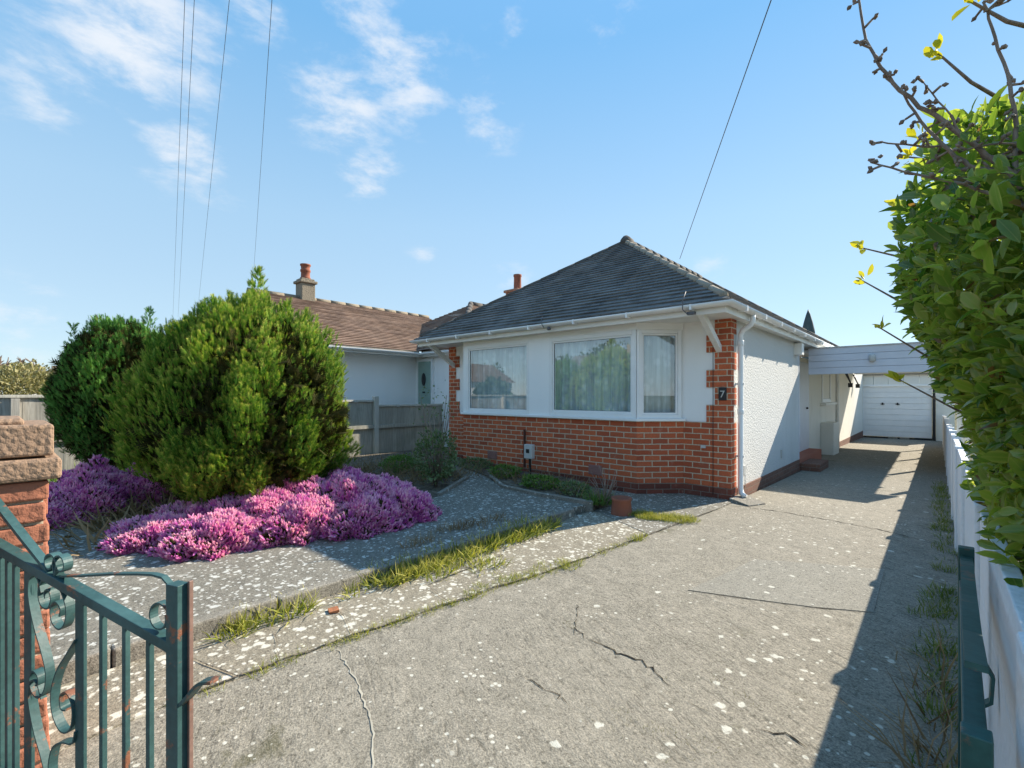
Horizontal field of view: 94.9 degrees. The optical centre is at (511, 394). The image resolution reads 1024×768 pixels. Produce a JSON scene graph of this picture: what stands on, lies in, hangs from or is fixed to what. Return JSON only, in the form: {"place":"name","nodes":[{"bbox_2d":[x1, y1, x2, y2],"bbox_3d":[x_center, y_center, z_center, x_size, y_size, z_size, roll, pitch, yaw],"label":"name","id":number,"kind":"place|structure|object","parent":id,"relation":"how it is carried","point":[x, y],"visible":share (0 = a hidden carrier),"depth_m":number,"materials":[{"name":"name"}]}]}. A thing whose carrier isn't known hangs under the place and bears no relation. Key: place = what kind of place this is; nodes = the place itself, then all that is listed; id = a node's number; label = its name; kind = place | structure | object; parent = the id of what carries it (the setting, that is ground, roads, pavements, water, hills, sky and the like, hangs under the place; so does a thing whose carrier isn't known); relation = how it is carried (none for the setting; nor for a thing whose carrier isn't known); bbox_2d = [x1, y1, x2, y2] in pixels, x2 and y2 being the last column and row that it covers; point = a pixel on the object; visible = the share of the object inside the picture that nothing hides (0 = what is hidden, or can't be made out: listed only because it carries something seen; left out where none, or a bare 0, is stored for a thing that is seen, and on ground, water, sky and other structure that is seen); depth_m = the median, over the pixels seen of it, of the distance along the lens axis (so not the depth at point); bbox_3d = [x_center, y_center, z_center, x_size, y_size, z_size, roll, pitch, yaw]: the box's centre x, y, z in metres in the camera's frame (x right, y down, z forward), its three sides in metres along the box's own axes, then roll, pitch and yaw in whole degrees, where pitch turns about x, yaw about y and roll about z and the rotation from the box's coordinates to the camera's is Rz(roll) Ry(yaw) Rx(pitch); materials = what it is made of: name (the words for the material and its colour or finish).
{"place":"outdoors","nodes":[
{"label":"outdoors","id":0,"kind":"place"},
{"bbox_2d":[173,0,184,303],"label":"overhead line","id":1,"kind":"object","parent":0,"point":[180,120],"visible":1,"depth_m":10.19,"materials":[{"name":"metal"}]},
{"bbox_2d":[178,0,194,310],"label":"overhead line","id":2,"kind":"object","parent":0,"point":[187,129],"visible":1,"depth_m":10.30,"materials":[{"name":"metal"}]},
{"bbox_2d":[198,0,229,302],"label":"overhead line","id":3,"kind":"object","parent":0,"point":[216,124],"visible":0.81,"depth_m":10.32,"materials":[{"name":"metal"}]},
{"bbox_2d":[254,2,271,261],"bbox_3d":[-1.472,-6.005,3.290,0.008,0.759,40.636,0,0,-30],"label":"overhead line","id":4,"kind":"object","parent":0,"point":[264,108],"visible":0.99,"depth_m":9.16,"materials":[{"name":"metal"}]},
{"bbox_2d":[146,447,462,511],"bbox_3d":[-2.083,1.355,7.827,5.000,0.090,11.200,0,0,42],"label":"flower bed","id":5,"kind":"object","parent":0,"point":[431,489],"depth_m":8.05,"materials":[{"name":"soil"}]},
{"bbox_2d":[37,305,158,469],"bbox_3d":[-5.011,0.103,6.074,1.624,2.540,1.615,0,0,42],"label":"conifer shrub","id":6,"kind":"object","parent":5,"relation":"on","point":[107,348],"visible":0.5,"depth_m":5.52,"materials":[{"name":"green plant"}]},
{"bbox_2d":[46,454,175,530],"bbox_3d":[-4.602,1.012,5.280,1.473,0.691,1.570,0,0,42],"label":"heather","id":7,"kind":"object","parent":5,"relation":"on","point":[98,479],"visible":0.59,"depth_m":4.95,"materials":[{"name":"purple plant"}]},
{"bbox_2d":[49,485,195,555],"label":"dead fronds","id":8,"kind":"object","parent":5,"relation":"on","point":[89,528],"visible":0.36,"depth_m":4.52,"materials":[{"name":"plant"}]},
{"bbox_2d":[93,265,362,503],"bbox_3d":[-3.028,-0.066,5.301,2.368,2.878,2.358,0,0,16],"label":"conifer shrub","id":9,"kind":"object","parent":5,"relation":"on","point":[243,395],"visible":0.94,"depth_m":4.55,"materials":[{"name":"green plant"}]},
{"bbox_2d":[93,463,442,562],"bbox_3d":[-2.242,1.081,4.720,2.167,0.571,2.870,0,0,42],"label":"heather","id":10,"kind":"object","parent":5,"relation":"on","point":[344,503],"visible":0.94,"depth_m":4.23,"materials":[{"name":"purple plant"}]},
{"bbox_2d":[378,453,417,473],"bbox_3d":[-1.912,1.162,7.933,0.843,0.371,0.619,0,0,42],"label":"bedding plant","id":11,"kind":"object","parent":5,"relation":"on","point":[403,456],"visible":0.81,"depth_m":7.86,"materials":[{"name":"green plant"}]},
{"bbox_2d":[409,426,458,486],"bbox_3d":[-1.090,0.893,6.723,0.728,0.901,0.748,0,0,42],"label":"rose bush","id":12,"kind":"object","parent":5,"relation":"on","point":[429,462],"visible":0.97,"depth_m":6.64,"materials":[{"name":"green plant"}]},
{"bbox_2d":[413,385,457,481],"bbox_3d":[-1.102,0.522,6.743,0.498,1.501,0.690,0,0,8],"label":"rose","id":13,"kind":"object","parent":5,"relation":"on","point":[439,448],"visible":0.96,"depth_m":6.73,"materials":[{"name":"green plant"}]},
{"bbox_2d":[421,459,455,475],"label":"bedding plant","id":14,"kind":"object","parent":5,"relation":"on","point":[442,467],"visible":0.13,"depth_m":7.46,"materials":[{"name":"green plant"}]},
{"bbox_2d":[345,447,607,497],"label":"bed stalks","id":15,"kind":"object","parent":5,"relation":"on","point":[415,473],"visible":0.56,"depth_m":7.36,"materials":[{"name":"green plant"}]},
{"bbox_2d":[48,461,585,660],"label":"garden path","id":16,"kind":"structure","parent":0,"point":[230,580],"depth_m":3.62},
{"bbox_2d":[379,509,519,551],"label":"path grass","id":17,"kind":"structure","parent":16,"relation":"on","point":[450,527],"depth_m":4.50,"materials":[{"name":"green plant"}]},
{"bbox_2d":[437,475,469,495],"bbox_3d":[-0.810,1.333,6.660,0.060,0.174,1.342,0,0,11],"label":"bed edging","id":18,"kind":"object","parent":16,"relation":"on","point":[450,487],"visible":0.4,"depth_m":6.49,"materials":[{"name":"concrete"}]},
{"bbox_2d":[47,497,712,750],"bbox_3d":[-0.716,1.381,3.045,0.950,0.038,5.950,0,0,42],"label":"slab paving","id":19,"kind":"structure","parent":0,"point":[593,531],"depth_m":2.88,"materials":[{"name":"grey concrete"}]},
{"bbox_2d":[328,606,338,613],"bbox_3d":[-1.122,1.349,2.954,0.057,0.018,0.076,0,0,-29],"label":"brick chip","id":20,"kind":"object","parent":19,"relation":"on","point":[335,609],"visible":1,"depth_m":2.94,"materials":[{"name":"brick"}]},
{"bbox_2d":[196,511,563,644],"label":"kerb grass","id":21,"kind":"structure","parent":19,"relation":"on","point":[422,568],"depth_m":3.59,"materials":[{"name":"green plant"}]},
{"bbox_2d":[163,530,648,705],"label":"seam grass","id":22,"kind":"structure","parent":19,"relation":"on","point":[473,596],"depth_m":3.17,"materials":[{"name":"green plant"}]},
{"bbox_2d":[58,437,957,767],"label":"drive","id":23,"kind":"structure","parent":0,"point":[448,687],"depth_m":2.35,"materials":[{"name":"concrete"}]},
{"bbox_2d":[336,644,374,767],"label":"drive joint","id":24,"kind":"object","parent":23,"relation":"on","point":[369,715],"visible":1,"depth_m":2.01,"materials":[{"name":"grey concrete"}]},
{"bbox_2d":[563,620,753,763],"bbox_3d":[0.519,1.360,2.247,1.106,0.022,0.718,0,0,42],"label":"drive moss","id":25,"kind":"object","parent":23,"relation":"on","point":[674,724],"visible":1,"depth_m":1.93,"materials":[{"name":"plant"}]},
{"bbox_2d":[524,506,930,746],"bbox_3d":[1.953,1.367,3.569,2.001,0.001,4.513,0,0,42],"label":"drive crack","id":26,"kind":"object","parent":23,"relation":"on","point":[661,677],"visible":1,"depth_m":2.47,"materials":[{"name":"grey concrete"}]},
{"bbox_2d":[688,559,884,612],"bbox_3d":[2.069,1.378,3.463,1.512,0.024,0.898,0,0,16],"label":"drive patch","id":27,"kind":"object","parent":23,"relation":"on","point":[838,587],"visible":0.81,"depth_m":3.39,"materials":[{"name":"concrete"}]},
{"bbox_2d":[837,618,957,767],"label":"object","id":28,"kind":"object","parent":23,"relation":"on","point":[922,746],"visible":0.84,"depth_m":1.85,"materials":[{"name":"green plant"}]},
{"bbox_2d":[896,480,957,767],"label":"grass","id":29,"kind":"structure","parent":23,"relation":"on","point":[946,652],"depth_m":2.73,"materials":[{"name":"green plant"}]},
{"bbox_2d":[0,0,1023,393],"label":"sky","id":30,"kind":"structure","parent":0,"point":[421,157],"materials":[{"name":"blue"}]},
{"bbox_2d":[444,456,614,510],"bbox_3d":[-0.155,1.335,7.581,1.231,0.130,4.652,0,0,-38],"label":"wall bed","id":31,"kind":"object","parent":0,"point":[503,480],"visible":0.23,"depth_m":6.67,"materials":[{"name":"soil"}]},
{"bbox_2d":[455,456,493,469],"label":"bedding plant","id":32,"kind":"object","parent":31,"relation":"on","point":[474,459],"visible":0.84,"depth_m":8.14,"materials":[{"name":"green plant"}]},
{"bbox_2d":[486,463,522,478],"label":"bedding plant","id":33,"kind":"object","parent":31,"relation":"on","point":[503,465],"visible":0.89,"depth_m":7.25,"materials":[{"name":"green plant"}]},
{"bbox_2d":[524,444,534,474],"bbox_3d":[0.268,1.045,7.324,0.160,0.550,0.088,0,0,42],"label":"garden outlet","id":34,"kind":"object","parent":31,"relation":"on","point":[529,451],"visible":0.96,"depth_m":7.29,"materials":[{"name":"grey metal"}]},
{"bbox_2d":[519,473,566,489],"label":"bedding plant","id":35,"kind":"object","parent":31,"relation":"on","point":[528,478],"visible":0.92,"depth_m":6.39,"materials":[{"name":"green plant"}]},
{"bbox_2d":[557,479,593,496],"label":"bedding plant","id":36,"kind":"object","parent":31,"relation":"on","point":[573,483],"visible":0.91,"depth_m":5.96,"materials":[{"name":"green plant"}]},
{"bbox_2d":[577,487,617,505],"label":"weedy tuft","id":37,"kind":"object","parent":31,"relation":"on","point":[595,499],"visible":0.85,"depth_m":5.55,"materials":[{"name":"green plant"}]},
{"bbox_2d":[589,462,617,504],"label":"dead stalks","id":38,"kind":"object","parent":31,"relation":"on","point":[605,491],"visible":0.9,"depth_m":5.57,"materials":[{"name":"plant"}]},
{"bbox_2d":[594,488,731,534],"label":"corner paving","id":39,"kind":"structure","parent":0,"point":[695,505],"depth_m":5.72,"materials":[{"name":"grey concrete"}]},
{"bbox_2d":[611,495,631,516],"bbox_3d":[1.251,1.270,5.371,0.250,0.200,0.247,0,0,42],"label":"clay pot","id":40,"kind":"object","parent":39,"relation":"on","point":[621,505],"visible":0.96,"depth_m":5.28,"materials":[{"name":"orange ceramic"}]},
{"bbox_2d":[626,509,700,523],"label":"corner grass","id":41,"kind":"structure","parent":39,"relation":"on","point":[644,514],"depth_m":5.15,"materials":[{"name":"green plant"}]},
{"bbox_2d":[863,373,954,440],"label":"garage","id":42,"kind":"structure","parent":0,"point":[892,408],"depth_m":18.10,"materials":[{"name":"white"}]},
{"bbox_2d":[863,386,931,438],"bbox_3d":[14.918,0.648,18.256,2.085,1.965,0.090,0,0,42],"label":"garage door","id":43,"kind":"structure","parent":42,"relation":"in","point":[888,411],"depth_m":18.22,"materials":[{"name":"white plastic"}]},
{"bbox_2d":[864,404,1018,561],"bbox_3d":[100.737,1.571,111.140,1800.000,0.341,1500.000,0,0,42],"label":"ground","id":44,"kind":"structure","parent":0,"point":[955,429],"depth_m":19.96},
{"bbox_2d":[0,356,56,394],"bbox_3d":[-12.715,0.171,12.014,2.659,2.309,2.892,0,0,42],"label":"garden bush","id":45,"kind":"object","parent":44,"relation":"on","point":[10,384],"visible":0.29,"depth_m":11.74,"materials":[{"name":"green plant"}]},
{"bbox_2d":[0,416,61,767],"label":"gate pillar","id":46,"kind":"structure","parent":44,"relation":"on","point":[30,462],"depth_m":1.68,"materials":[{"name":"red brick"}]},
{"bbox_2d":[0,498,220,767],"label":"iron gate","id":47,"kind":"structure","parent":46,"relation":"attached to","point":[43,573],"depth_m":1.45,"materials":[{"name":"teal metal"}]},
{"bbox_2d":[54,508,573,684],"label":"path kerb","id":48,"kind":"structure","parent":44,"relation":"on","point":[209,625],"depth_m":2.91,"materials":[{"name":"concrete"}]},
{"bbox_2d":[246,263,521,446],"bbox_3d":[-2.608,-1.570,15.670,8.312,6.080,10.718,0,0,42],"label":"bungalow","id":49,"kind":"object","parent":44,"relation":"on","point":[387,362],"visible":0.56,"depth_m":12.32,"materials":[{"name":"white paint"}]},
{"bbox_2d":[418,361,430,403],"bbox_3d":[-2.319,0.070,12.377,0.500,1.900,0.051,0,0,42],"label":"door","id":50,"kind":"structure","parent":49,"relation":"in","point":[424,368],"depth_m":12.35,"materials":[{"name":"green paint"}]},
{"bbox_2d":[342,396,442,456],"bbox_3d":[-2.314,0.700,11.407,0.110,1.340,6.605,0,0,42],"label":"wooden fence","id":51,"kind":"object","parent":44,"relation":"on","point":[375,426],"visible":0.24,"depth_m":10.82,"materials":[{"name":"grey wood"}]},
{"bbox_2d":[489,474,592,512],"bbox_3d":[0.178,1.329,6.339,0.335,0.183,2.283,0,0,-34],"label":"wall bed edging","id":52,"kind":"object","parent":44,"relation":"on","point":[589,506],"depth_m":5.85,"materials":[{"name":"concrete"}]},
{"bbox_2d":[410,235,862,506],"bbox_3d":[6.222,-0.747,13.906,6.252,5.073,17.836,0,0,42],"label":"bungalow","id":53,"kind":"object","parent":44,"relation":"on","point":[640,368],"visible":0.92,"depth_m":7.16,"materials":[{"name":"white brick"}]},
{"bbox_2d":[466,341,528,414],"bbox_3d":[-0.214,-0.303,8.340,1.540,1.293,0.205,0,0,42],"label":"window frame","id":54,"kind":"structure","parent":53,"relation":"in","point":[497,375],"depth_m":8.39,"materials":[{"name":"white plastic"}]},
{"bbox_2d":[549,330,636,417],"bbox_3d":[1.211,-0.303,7.035,1.505,1.293,0.205,0,0,42],"label":"window frame","id":55,"kind":"structure","parent":53,"relation":"in","point":[591,375],"depth_m":7.04,"materials":[{"name":"white plastic"}]},
{"bbox_2d":[639,329,681,418],"bbox_3d":[2.033,-0.303,6.571,0.605,1.293,0.210,0,0,-3],"label":"window frame","id":56,"kind":"structure","parent":53,"relation":"in","point":[660,351],"depth_m":6.61,"materials":[{"name":"white plastic"}]},
{"bbox_2d":[680,0,771,257],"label":"overhead line","id":57,"kind":"object","parent":53,"relation":"attached to","point":[731,112],"visible":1,"depth_m":6.30,"materials":[{"name":"metal"}]},
{"bbox_2d":[799,361,808,451],"bbox_3d":[6.145,0.260,10.086,0.100,1.980,2.200,0,0,42],"label":"side door","id":58,"kind":"structure","parent":53,"relation":"in","point":[803,367],"depth_m":10.45,"materials":[{"name":"white metal"}]},
{"bbox_2d":[802,310,814,358],"bbox_3d":[10.936,-1.955,17.351,0.520,2.450,0.507,0,0,42],"label":"flue cowl","id":59,"kind":"object","parent":53,"relation":"attached to","point":[808,324],"visible":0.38,"depth_m":17.23,"materials":[{"name":"metal"}]},
{"bbox_2d":[822,374,830,402],"bbox_3d":[8.458,-0.240,12.646,0.031,0.880,1.300,0,0,42],"label":"window frame","id":60,"kind":"structure","parent":53,"relation":"in","point":[829,399],"depth_m":13.01,"materials":[{"name":"white plastic"}]},
{"bbox_2d":[803,342,972,459],"bbox_3d":[10.066,0.352,12.326,2.760,2.635,9.414,0,0,42],"label":"carport","id":61,"kind":"object","parent":44,"relation":"on","point":[874,359],"visible":0.39,"depth_m":9.06,"materials":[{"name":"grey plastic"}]},
{"bbox_2d":[847,0,1023,207],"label":"bare branches","id":62,"kind":"object","parent":44,"relation":"on","point":[903,89],"visible":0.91,"depth_m":1.20,"materials":[{"name":"brown plant"}]},
{"bbox_2d":[849,0,1023,586],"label":"hedge","id":63,"kind":"object","parent":44,"relation":"on","point":[971,336],"visible":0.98,"depth_m":1.31,"materials":[{"name":"green plant"}]},
{"bbox_2d":[942,415,1023,767],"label":"concrete fence","id":64,"kind":"object","parent":44,"relation":"on","point":[1001,605],"visible":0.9,"depth_m":1.36,"materials":[{"name":"white concrete"}]},
{"bbox_2d":[958,545,994,767],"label":"iron gate","id":65,"kind":"structure","parent":64,"relation":"attached to","point":[975,744],"depth_m":0.97,"materials":[{"name":"teal metal"}]},
{"label":"pavement","id":66,"kind":"structure","parent":0,"visible":0},
{"bbox_2d":[0,395,79,481],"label":"wooden fence","id":67,"kind":"object","parent":66,"relation":"on","point":[27,407],"visible":0.07,"depth_m":6.56,"materials":[{"name":"grey wood"}]}
]}

